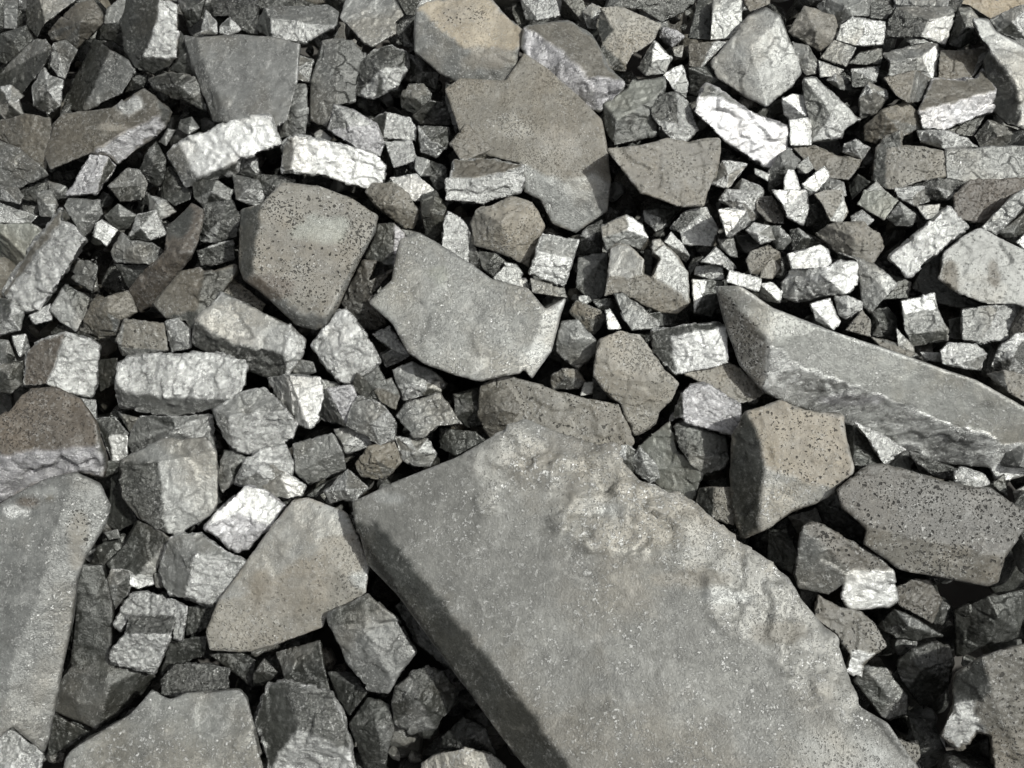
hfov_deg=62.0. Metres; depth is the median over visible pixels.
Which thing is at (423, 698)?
rock
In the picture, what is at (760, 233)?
rock
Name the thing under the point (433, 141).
rock block
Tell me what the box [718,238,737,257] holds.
rock
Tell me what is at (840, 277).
rock
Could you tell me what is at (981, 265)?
rock
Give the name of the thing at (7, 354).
rock
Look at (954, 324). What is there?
rock
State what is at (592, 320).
rock
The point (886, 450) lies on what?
rock block
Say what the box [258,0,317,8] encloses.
rock
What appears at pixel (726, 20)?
rock block
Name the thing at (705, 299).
rock
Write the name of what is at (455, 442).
rock
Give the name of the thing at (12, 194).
rock
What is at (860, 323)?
rock block
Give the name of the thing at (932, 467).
rock
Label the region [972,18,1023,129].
flat rock
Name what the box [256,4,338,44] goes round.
rock block
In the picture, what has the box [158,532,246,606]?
rock
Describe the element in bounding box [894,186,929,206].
rock
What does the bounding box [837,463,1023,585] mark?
flat rock
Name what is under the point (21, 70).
flat rock
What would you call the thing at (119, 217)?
rock
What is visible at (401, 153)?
rock block
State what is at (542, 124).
flat rock
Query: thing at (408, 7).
rock
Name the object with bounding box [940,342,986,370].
rock block
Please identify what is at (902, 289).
rock
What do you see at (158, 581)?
rock
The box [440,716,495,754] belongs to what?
rock
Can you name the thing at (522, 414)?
rock
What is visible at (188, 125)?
rock
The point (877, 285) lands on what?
rock
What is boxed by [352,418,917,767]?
flat rock
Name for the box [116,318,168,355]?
rock block
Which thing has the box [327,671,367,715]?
rock
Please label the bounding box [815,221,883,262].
rock
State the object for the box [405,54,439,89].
rock
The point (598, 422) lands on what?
flat rock
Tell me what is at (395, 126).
rock block
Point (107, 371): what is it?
rock
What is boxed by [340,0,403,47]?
flat rock
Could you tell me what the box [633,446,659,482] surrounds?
rock
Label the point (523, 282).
rock block
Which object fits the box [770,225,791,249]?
rock
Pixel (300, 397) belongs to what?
rock block
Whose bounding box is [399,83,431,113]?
rock
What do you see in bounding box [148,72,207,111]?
rock
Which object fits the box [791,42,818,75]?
rock
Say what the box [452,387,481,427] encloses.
rock
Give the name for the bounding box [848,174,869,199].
rock
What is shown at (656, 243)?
rock
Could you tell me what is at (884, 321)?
rock
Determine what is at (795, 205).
rock
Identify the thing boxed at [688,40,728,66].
rock block
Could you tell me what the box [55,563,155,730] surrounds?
flat rock
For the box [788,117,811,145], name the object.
rock block
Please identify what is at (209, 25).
rock
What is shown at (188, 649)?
rock
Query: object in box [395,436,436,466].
rock
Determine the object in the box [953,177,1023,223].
rock
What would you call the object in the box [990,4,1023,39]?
rock
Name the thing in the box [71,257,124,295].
rock block
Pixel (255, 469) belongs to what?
rock block
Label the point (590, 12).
rock
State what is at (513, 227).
rock
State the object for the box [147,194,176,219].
rock
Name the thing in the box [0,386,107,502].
flat rock
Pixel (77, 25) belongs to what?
rock
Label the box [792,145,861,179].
rock
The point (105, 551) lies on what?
rock
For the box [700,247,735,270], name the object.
rock block
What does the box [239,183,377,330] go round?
flat rock
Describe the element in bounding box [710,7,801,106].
rock
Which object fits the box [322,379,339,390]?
rock
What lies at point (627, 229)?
rock
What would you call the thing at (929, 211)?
rock
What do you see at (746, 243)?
rock
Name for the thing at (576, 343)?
rock
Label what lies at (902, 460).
rock
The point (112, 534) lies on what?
rock
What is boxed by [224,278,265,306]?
rock
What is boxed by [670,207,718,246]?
rock block
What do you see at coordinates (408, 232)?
rock
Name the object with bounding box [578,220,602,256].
rock
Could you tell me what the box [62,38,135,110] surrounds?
flat rock
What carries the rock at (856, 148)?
on the rock at (842, 167)
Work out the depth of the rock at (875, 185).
2.18 m
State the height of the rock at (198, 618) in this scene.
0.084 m
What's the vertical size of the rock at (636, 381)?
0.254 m
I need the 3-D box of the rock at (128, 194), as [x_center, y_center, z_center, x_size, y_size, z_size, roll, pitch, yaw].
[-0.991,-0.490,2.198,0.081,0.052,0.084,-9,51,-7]
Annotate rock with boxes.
[0,25,33,64]
[0,38,52,93]
[0,85,24,118]
[0,113,51,169]
[0,140,48,188]
[0,186,23,203]
[0,203,37,223]
[0,222,41,265]
[0,298,24,335]
[0,339,14,363]
[0,360,23,393]
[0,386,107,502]
[0,472,110,751]
[0,728,44,767]
[20,178,48,201]
[26,0,78,36]
[28,304,52,324]
[31,67,63,114]
[35,190,57,217]
[44,88,171,169]
[47,181,71,199]
[47,714,89,755]
[48,0,103,48]
[48,39,77,78]
[49,284,89,331]
[50,324,99,340]
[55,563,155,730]
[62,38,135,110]
[64,197,102,236]
[64,688,262,767]
[66,154,115,195]
[81,398,97,417]
[83,290,137,336]
[90,532,122,573]
[95,23,122,47]
[99,358,118,391]
[104,0,125,23]
[104,204,136,229]
[104,529,119,539]
[105,460,119,477]
[105,520,169,575]
[107,468,137,530]
[107,567,132,608]
[108,168,147,198]
[110,186,141,202]
[111,232,163,264]
[112,590,187,641]
[114,263,149,287]
[115,409,138,431]
[119,0,180,74]
[119,436,218,535]
[124,74,147,92]
[128,210,165,240]
[128,414,216,452]
[129,203,204,312]
[130,573,154,588]
[139,141,166,187]
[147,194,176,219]
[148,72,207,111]
[152,264,237,333]
[154,572,164,587]
[158,128,175,145]
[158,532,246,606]
[160,166,183,198]
[160,635,206,675]
[162,186,192,205]
[170,31,194,75]
[177,0,205,27]
[178,117,198,134]
[183,34,300,126]
[186,604,214,635]
[192,179,233,206]
[192,291,306,377]
[199,199,239,243]
[200,10,217,34]
[206,497,369,651]
[208,652,255,687]
[211,0,258,35]
[213,387,298,454]
[218,449,246,492]
[219,17,241,34]
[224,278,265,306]
[229,284,263,311]
[232,174,264,205]
[238,156,259,177]
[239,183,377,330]
[252,658,277,687]
[253,174,295,199]
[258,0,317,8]
[277,83,308,138]
[298,55,313,82]
[306,473,342,497]
[308,38,365,127]
[314,130,331,140]
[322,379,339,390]
[323,469,368,504]
[327,104,384,156]
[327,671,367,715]
[333,427,374,453]
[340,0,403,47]
[349,697,394,767]
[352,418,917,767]
[353,372,375,397]
[355,442,401,480]
[356,44,409,99]
[363,365,386,403]
[365,182,419,229]
[369,232,565,381]
[374,377,399,409]
[391,665,455,734]
[394,600,452,671]
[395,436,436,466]
[397,0,419,15]
[397,18,413,48]
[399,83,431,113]
[400,228,440,244]
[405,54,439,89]
[412,100,451,126]
[413,0,522,80]
[414,156,430,176]
[420,190,446,243]
[421,747,505,767]
[422,379,441,395]
[428,160,446,191]
[439,427,484,456]
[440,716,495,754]
[445,54,610,232]
[445,82,458,132]
[449,124,493,160]
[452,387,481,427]
[468,229,481,270]
[470,196,544,267]
[477,378,519,437]
[478,251,505,277]
[493,266,519,285]
[496,375,634,445]
[504,262,523,277]
[511,2,523,24]
[513,405,527,422]
[520,20,624,112]
[530,278,566,297]
[550,368,585,389]
[555,319,596,368]
[560,0,585,21]
[569,300,605,334]
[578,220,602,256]
[578,295,591,303]
[580,382,593,395]
[582,3,601,29]
[592,298,613,310]
[592,378,611,400]
[593,331,678,435]
[596,6,660,71]
[600,214,647,252]
[604,243,690,313]
[607,138,720,207]
[611,0,696,22]
[614,71,629,83]
[619,444,637,471]
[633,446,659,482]
[636,421,703,499]
[638,40,672,76]
[643,207,675,231]
[643,249,653,274]
[648,312,678,326]
[652,239,665,256]
[659,27,684,47]
[664,232,689,261]
[672,45,683,56]
[684,362,764,402]
[687,66,718,91]
[688,256,703,275]
[691,278,723,316]
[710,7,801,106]
[711,160,747,188]
[716,286,1023,480]
[718,189,763,221]
[718,208,750,237]
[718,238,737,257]
[732,178,762,190]
[734,234,759,253]
[743,0,769,11]
[745,222,775,244]
[754,168,769,181]
[755,196,783,223]
[759,282,782,302]
[760,259,779,278]
[767,528,796,573]
[768,148,800,193]
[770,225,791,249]
[771,189,809,225]
[780,259,858,302]
[783,169,800,189]
[787,245,831,269]
[787,507,821,537]
[788,6,838,51]
[789,228,815,250]
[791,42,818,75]
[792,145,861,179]
[793,521,898,609]
[797,156,813,173]
[799,589,820,609]
[802,76,860,142]
[805,203,825,226]
[814,189,847,222]
[814,595,886,677]
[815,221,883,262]
[816,492,864,544]
[817,0,870,25]
[818,60,843,77]
[819,178,845,196]
[826,74,855,91]
[834,295,862,319]
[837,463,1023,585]
[838,252,897,312]
[842,139,869,159]
[845,424,881,466]
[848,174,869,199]
[849,48,882,65]
[850,210,873,225]
[858,82,888,119]
[863,101,921,143]
[866,181,883,190]
[870,0,893,19]
[870,307,897,340]
[871,337,915,356]
[877,609,943,640]
[883,272,911,299]
[886,202,915,226]
[889,451,911,470]
[893,0,948,6]
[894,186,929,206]
[896,640,954,708]
[898,738,920,762]
[908,450,956,481]
[908,715,945,767]
[911,252,985,308]
[913,177,965,200]
[916,129,977,148]
[916,204,939,219]
[917,68,996,129]
[933,585,953,624]
[937,228,1023,307]
[944,145,1023,181]
[947,7,978,48]
[947,114,985,136]
[947,316,960,339]
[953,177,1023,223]
[953,466,989,486]
[953,587,1023,656]
[962,0,1023,19]
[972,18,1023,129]
[975,120,1017,146]
[980,188,1023,234]
[986,370,1023,401]
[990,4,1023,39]
[990,332,1023,373]
[991,474,1007,497]
[999,212,1023,245]
[1013,486,1023,498]
[1016,234,1023,247]
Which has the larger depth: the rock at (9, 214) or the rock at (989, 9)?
the rock at (989, 9)
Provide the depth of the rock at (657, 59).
2.26 m
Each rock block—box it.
[1,207,87,313]
[3,0,18,29]
[12,334,29,356]
[23,331,101,397]
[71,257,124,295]
[93,219,117,245]
[95,416,128,460]
[109,614,175,674]
[114,350,248,415]
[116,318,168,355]
[160,662,230,697]
[165,318,191,352]
[167,113,281,188]
[196,240,235,266]
[203,484,286,552]
[234,444,294,488]
[253,679,356,767]
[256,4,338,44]
[262,464,306,498]
[267,374,323,429]
[276,640,329,688]
[280,134,386,188]
[292,359,315,374]
[292,433,345,484]
[310,308,380,383]
[320,384,356,426]
[326,593,416,693]
[341,259,392,329]
[346,395,396,444]
[365,222,405,266]
[371,112,416,141]
[372,326,409,367]
[384,140,416,167]
[390,173,433,201]
[392,361,447,400]
[396,392,461,437]
[417,125,449,158]
[441,211,470,261]
[444,158,525,204]
[513,278,530,288]
[520,0,559,20]
[528,233,579,286]
[576,252,607,299]
[603,77,666,146]
[605,309,621,329]
[613,292,659,330]
[650,91,698,141]
[650,321,729,375]
[663,64,688,97]
[669,381,741,434]
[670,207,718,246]
[673,420,730,475]
[688,0,711,39]
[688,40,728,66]
[694,82,792,170]
[694,264,723,280]
[696,486,734,524]
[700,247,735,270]
[710,0,742,39]
[726,270,761,291]
[729,400,854,537]
[745,245,781,275]
[781,94,807,119]
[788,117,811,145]
[802,166,829,196]
[810,298,840,330]
[820,40,855,66]
[836,16,885,46]
[845,310,870,336]
[851,65,879,87]
[853,665,908,720]
[854,422,905,463]
[857,190,898,220]
[871,130,945,189]
[882,42,938,78]
[883,70,930,103]
[885,5,955,46]
[887,206,968,278]
[896,328,914,352]
[896,578,942,623]
[900,292,948,346]
[920,352,939,361]
[938,48,988,78]
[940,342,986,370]
[940,643,1023,767]
[960,304,1020,344]
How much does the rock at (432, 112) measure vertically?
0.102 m
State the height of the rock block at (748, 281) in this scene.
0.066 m
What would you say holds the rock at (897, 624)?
on the rubble
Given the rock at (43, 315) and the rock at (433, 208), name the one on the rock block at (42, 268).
the rock at (43, 315)
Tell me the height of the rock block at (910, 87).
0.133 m
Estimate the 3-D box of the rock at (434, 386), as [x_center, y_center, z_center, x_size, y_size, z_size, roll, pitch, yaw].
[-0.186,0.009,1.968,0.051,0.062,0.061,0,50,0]
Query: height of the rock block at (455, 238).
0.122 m
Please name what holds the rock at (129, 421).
on the rubble
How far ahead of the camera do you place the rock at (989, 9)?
2.50 m
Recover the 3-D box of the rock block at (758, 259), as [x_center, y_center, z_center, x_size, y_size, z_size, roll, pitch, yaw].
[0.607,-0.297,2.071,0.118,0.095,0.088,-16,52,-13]
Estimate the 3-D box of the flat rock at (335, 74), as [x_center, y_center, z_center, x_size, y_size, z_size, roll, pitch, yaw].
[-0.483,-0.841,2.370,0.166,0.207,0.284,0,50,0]
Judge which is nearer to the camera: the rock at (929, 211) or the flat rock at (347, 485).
the flat rock at (347, 485)
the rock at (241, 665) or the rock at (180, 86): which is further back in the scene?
the rock at (180, 86)
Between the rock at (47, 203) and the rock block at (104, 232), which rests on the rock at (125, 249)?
the rock block at (104, 232)
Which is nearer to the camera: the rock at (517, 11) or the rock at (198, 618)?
the rock at (198, 618)
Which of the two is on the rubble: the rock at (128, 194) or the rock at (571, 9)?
the rock at (571, 9)
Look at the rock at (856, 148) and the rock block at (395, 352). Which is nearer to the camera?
the rock block at (395, 352)
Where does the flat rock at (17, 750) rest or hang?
on the rubble
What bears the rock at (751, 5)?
on the rock at (756, 59)
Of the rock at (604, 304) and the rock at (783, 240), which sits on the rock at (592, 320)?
the rock at (604, 304)
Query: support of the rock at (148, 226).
on the flat rock at (155, 278)
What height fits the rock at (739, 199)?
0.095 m
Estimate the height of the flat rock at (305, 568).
0.392 m
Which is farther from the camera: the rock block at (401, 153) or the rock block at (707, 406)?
the rock block at (401, 153)
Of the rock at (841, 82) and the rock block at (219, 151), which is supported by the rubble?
the rock block at (219, 151)
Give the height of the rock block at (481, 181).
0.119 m
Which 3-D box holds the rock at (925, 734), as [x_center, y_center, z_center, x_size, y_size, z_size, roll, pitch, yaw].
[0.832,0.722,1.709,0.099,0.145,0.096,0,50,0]
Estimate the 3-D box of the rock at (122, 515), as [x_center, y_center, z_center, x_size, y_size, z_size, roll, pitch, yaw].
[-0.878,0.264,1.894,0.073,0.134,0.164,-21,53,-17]
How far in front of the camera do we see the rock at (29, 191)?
2.21 m
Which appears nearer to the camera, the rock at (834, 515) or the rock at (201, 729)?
the rock at (201, 729)
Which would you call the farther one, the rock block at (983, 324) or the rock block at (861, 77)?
the rock block at (861, 77)
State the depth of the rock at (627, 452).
1.86 m
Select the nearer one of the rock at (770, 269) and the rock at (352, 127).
the rock at (770, 269)
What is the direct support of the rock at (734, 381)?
on the rubble
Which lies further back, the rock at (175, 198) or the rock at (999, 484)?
the rock at (175, 198)
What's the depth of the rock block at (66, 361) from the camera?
1.91 m
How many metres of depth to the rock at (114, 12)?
2.44 m
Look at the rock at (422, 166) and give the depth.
2.21 m
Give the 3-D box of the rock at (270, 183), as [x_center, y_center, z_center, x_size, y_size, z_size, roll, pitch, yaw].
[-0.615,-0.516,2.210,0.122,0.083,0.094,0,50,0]
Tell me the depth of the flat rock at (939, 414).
1.89 m
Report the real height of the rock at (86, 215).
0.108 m
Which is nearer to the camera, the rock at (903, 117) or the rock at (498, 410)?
the rock at (498, 410)
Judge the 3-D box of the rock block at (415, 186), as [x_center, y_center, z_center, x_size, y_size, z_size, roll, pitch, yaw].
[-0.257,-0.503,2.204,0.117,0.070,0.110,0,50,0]
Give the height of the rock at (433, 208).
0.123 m
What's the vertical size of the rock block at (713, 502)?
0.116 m
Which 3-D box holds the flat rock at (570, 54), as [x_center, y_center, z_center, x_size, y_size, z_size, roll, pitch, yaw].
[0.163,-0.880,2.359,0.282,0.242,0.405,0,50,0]
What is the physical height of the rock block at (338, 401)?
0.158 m
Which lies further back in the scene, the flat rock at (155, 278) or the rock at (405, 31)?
the rock at (405, 31)
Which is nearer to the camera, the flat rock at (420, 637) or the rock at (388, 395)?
the flat rock at (420, 637)
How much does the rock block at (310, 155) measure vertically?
0.190 m
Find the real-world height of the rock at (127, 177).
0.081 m
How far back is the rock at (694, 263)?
2.13 m
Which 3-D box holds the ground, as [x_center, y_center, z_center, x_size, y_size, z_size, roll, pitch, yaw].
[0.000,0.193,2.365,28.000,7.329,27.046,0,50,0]
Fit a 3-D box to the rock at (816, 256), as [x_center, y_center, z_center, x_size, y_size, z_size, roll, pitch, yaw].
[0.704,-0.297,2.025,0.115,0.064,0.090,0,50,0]
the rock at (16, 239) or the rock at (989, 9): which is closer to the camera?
the rock at (16, 239)
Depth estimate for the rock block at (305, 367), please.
1.96 m
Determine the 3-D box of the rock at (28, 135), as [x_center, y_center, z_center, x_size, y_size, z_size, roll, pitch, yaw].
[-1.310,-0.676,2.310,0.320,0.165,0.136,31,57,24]
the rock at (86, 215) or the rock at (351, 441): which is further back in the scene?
the rock at (86, 215)
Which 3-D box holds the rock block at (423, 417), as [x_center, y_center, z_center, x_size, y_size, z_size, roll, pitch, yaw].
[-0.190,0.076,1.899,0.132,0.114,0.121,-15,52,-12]
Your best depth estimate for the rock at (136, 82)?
2.37 m
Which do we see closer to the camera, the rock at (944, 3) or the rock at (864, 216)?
the rock at (864, 216)
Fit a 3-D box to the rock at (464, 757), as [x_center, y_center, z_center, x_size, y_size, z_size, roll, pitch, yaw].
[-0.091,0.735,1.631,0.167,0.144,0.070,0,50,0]
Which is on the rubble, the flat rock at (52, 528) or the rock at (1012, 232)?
the rock at (1012, 232)
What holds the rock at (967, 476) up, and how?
on the flat rock at (912, 521)
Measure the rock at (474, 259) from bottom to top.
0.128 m
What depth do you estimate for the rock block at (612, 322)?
1.97 m
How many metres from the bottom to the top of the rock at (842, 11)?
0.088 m
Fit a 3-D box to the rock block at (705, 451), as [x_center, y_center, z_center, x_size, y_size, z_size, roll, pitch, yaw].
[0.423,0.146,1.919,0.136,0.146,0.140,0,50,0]
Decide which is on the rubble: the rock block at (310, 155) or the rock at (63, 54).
the rock at (63, 54)
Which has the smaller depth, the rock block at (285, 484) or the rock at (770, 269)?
the rock block at (285, 484)
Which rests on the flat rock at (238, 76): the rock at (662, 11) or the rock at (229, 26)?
the rock at (229, 26)
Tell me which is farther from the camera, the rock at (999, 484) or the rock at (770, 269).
the rock at (770, 269)
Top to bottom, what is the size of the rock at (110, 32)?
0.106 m
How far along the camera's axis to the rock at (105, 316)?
2.01 m
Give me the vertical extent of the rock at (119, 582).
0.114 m
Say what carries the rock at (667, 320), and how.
on the rubble
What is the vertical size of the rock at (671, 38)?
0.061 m
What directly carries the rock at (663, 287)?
on the rubble
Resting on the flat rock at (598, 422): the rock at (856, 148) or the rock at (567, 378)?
the rock at (567, 378)
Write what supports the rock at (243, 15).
on the rubble
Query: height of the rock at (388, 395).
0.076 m
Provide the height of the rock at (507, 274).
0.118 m
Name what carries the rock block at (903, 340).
on the rock block at (924, 323)
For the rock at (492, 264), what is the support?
on the rubble
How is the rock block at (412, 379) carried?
on the rubble
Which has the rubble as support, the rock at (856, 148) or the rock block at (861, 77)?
the rock block at (861, 77)
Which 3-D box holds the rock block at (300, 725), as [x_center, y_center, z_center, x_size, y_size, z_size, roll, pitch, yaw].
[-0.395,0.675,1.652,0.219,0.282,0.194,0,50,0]
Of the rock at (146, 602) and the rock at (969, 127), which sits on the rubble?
the rock at (969, 127)
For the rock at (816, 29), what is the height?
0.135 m
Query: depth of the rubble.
2.28 m
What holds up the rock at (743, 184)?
on the rubble
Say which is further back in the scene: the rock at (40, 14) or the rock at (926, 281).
the rock at (40, 14)
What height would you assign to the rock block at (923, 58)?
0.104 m
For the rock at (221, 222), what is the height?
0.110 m
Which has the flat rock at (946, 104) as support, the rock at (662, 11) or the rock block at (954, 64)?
the rock block at (954, 64)
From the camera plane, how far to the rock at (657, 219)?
2.18 m
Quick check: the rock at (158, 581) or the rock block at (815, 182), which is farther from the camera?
the rock block at (815, 182)
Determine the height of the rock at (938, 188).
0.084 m
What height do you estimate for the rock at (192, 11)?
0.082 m
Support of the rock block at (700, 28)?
on the rubble
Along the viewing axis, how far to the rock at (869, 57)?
2.41 m
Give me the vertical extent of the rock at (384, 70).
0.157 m
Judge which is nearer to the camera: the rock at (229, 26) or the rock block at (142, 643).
the rock block at (142, 643)
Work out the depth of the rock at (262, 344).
1.92 m
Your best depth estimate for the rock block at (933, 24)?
2.41 m
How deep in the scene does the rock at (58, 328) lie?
2.05 m
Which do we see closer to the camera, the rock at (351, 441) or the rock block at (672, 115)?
the rock at (351, 441)
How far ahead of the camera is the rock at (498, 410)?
1.91 m
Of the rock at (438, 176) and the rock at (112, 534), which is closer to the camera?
the rock at (112, 534)
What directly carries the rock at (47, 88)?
on the rubble
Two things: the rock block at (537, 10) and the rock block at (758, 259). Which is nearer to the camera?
the rock block at (758, 259)
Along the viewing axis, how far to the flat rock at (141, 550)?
1.77 m
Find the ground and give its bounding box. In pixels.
[0,0,1023,767]
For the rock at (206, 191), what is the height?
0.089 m
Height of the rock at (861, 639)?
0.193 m
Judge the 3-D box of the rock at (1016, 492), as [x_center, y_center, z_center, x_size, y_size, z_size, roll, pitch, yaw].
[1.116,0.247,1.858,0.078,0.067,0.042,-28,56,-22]
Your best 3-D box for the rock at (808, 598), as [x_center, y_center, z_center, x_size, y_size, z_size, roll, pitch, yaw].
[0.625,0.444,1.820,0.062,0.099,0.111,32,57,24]
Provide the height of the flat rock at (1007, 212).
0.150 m
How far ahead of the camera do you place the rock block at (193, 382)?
1.89 m
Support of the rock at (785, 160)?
on the rubble
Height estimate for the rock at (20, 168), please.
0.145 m
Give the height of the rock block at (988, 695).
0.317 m
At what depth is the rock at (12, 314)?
2.01 m
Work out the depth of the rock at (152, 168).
2.20 m
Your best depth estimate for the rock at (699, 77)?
2.37 m
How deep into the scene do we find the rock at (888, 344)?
1.99 m
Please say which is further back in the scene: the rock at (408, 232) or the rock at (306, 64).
the rock at (306, 64)
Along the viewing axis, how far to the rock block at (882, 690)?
1.65 m
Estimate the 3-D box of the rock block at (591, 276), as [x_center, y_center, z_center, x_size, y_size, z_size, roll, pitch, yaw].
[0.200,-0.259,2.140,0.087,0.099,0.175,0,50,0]
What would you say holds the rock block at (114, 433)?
on the rubble
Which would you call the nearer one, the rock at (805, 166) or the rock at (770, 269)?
the rock at (770, 269)
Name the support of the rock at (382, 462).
on the rubble
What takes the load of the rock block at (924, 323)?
on the rubble
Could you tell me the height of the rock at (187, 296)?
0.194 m
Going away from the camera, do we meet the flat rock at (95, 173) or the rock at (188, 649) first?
the rock at (188, 649)
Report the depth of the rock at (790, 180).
2.14 m
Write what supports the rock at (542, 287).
on the rock block at (553, 259)
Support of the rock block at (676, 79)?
on the rock block at (672, 115)
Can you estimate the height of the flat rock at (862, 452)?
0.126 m
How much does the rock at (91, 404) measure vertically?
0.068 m
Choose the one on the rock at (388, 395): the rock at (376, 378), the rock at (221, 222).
the rock at (376, 378)
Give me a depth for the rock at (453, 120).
2.31 m
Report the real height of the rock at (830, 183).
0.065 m
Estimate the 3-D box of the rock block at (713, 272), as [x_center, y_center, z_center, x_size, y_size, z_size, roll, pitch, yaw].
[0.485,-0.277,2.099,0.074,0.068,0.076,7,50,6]
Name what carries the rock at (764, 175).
on the rubble
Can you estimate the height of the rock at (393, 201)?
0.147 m
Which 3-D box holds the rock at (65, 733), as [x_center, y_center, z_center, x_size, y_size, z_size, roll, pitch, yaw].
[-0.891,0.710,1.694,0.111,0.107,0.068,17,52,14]
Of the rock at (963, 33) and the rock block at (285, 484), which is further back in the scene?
the rock at (963, 33)
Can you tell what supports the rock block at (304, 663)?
on the rubble
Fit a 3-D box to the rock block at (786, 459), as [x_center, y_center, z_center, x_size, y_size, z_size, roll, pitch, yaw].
[0.610,0.187,1.872,0.300,0.366,0.328,0,50,0]
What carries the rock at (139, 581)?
on the flat rock at (141, 550)
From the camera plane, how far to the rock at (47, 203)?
2.15 m
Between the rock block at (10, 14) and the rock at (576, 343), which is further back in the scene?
the rock block at (10, 14)
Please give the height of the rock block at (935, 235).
0.195 m
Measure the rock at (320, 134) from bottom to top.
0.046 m
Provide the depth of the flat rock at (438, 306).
1.90 m
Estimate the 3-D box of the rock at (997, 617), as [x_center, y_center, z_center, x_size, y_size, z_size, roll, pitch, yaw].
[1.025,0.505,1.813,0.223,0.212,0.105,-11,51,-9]
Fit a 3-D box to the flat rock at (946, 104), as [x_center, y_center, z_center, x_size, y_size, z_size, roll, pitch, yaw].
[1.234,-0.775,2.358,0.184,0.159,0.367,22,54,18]
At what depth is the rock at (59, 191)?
2.17 m
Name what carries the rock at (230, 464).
on the rubble
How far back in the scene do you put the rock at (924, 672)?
1.67 m
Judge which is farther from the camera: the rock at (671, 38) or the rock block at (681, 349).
the rock at (671, 38)
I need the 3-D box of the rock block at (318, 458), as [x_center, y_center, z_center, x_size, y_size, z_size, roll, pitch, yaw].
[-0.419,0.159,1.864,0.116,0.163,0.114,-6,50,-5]
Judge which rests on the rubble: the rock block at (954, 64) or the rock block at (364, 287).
the rock block at (364, 287)
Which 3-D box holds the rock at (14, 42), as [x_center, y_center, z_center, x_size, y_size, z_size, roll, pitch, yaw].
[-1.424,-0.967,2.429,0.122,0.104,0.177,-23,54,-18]
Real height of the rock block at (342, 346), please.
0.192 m
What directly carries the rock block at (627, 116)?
on the rubble
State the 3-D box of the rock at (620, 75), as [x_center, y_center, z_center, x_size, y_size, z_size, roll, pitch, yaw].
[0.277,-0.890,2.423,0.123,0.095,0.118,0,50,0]
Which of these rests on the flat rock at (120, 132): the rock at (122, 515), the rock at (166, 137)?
the rock at (166, 137)
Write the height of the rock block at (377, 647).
0.236 m
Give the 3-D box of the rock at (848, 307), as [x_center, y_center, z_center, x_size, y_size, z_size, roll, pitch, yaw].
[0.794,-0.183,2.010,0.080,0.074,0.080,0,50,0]
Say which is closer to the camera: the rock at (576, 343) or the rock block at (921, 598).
the rock block at (921, 598)
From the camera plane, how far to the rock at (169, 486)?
1.78 m
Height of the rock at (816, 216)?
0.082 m
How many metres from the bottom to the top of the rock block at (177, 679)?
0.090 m
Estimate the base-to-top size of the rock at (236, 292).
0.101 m
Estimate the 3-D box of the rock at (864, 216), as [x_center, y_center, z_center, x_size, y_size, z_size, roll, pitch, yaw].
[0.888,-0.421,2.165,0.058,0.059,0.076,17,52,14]
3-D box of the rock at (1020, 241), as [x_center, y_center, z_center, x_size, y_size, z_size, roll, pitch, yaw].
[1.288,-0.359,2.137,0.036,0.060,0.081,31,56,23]
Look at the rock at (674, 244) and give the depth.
2.09 m
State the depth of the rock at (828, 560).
1.70 m
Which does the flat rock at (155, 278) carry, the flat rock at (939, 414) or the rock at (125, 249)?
the rock at (125, 249)
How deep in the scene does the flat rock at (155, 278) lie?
2.01 m
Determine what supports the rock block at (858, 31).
on the rubble
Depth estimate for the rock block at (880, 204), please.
2.16 m
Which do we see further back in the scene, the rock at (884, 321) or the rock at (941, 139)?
the rock at (941, 139)
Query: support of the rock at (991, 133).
on the rubble
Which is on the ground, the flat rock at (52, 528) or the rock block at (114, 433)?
the flat rock at (52, 528)
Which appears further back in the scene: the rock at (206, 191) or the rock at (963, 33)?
the rock at (963, 33)
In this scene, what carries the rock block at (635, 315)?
on the rock at (667, 320)
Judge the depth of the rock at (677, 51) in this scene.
2.38 m
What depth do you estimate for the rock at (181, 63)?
2.37 m
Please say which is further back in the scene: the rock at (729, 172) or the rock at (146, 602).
the rock at (729, 172)
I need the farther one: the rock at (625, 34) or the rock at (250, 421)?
the rock at (625, 34)
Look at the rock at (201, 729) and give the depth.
1.53 m
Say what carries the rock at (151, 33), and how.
on the rubble
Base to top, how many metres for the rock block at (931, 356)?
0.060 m
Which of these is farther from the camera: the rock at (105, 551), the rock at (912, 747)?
the rock at (105, 551)
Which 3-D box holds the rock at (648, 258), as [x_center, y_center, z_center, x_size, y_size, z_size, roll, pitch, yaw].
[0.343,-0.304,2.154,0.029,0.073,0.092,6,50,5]
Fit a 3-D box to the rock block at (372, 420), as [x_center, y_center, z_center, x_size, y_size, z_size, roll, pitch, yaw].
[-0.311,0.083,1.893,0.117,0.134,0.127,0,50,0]
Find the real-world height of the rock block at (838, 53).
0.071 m
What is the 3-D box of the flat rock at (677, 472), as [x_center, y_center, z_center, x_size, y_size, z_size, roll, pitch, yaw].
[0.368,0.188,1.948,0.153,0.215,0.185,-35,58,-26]
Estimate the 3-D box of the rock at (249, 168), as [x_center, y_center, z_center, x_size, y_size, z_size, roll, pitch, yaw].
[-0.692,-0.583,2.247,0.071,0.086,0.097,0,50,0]
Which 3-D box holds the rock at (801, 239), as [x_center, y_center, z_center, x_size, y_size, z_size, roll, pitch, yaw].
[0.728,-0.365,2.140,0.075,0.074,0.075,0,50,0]
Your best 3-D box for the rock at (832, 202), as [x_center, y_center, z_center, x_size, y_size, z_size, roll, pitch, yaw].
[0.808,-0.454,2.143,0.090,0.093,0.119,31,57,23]
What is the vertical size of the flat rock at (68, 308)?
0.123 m
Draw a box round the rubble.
[0,0,1023,767]
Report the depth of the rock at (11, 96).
2.29 m
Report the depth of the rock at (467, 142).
2.17 m

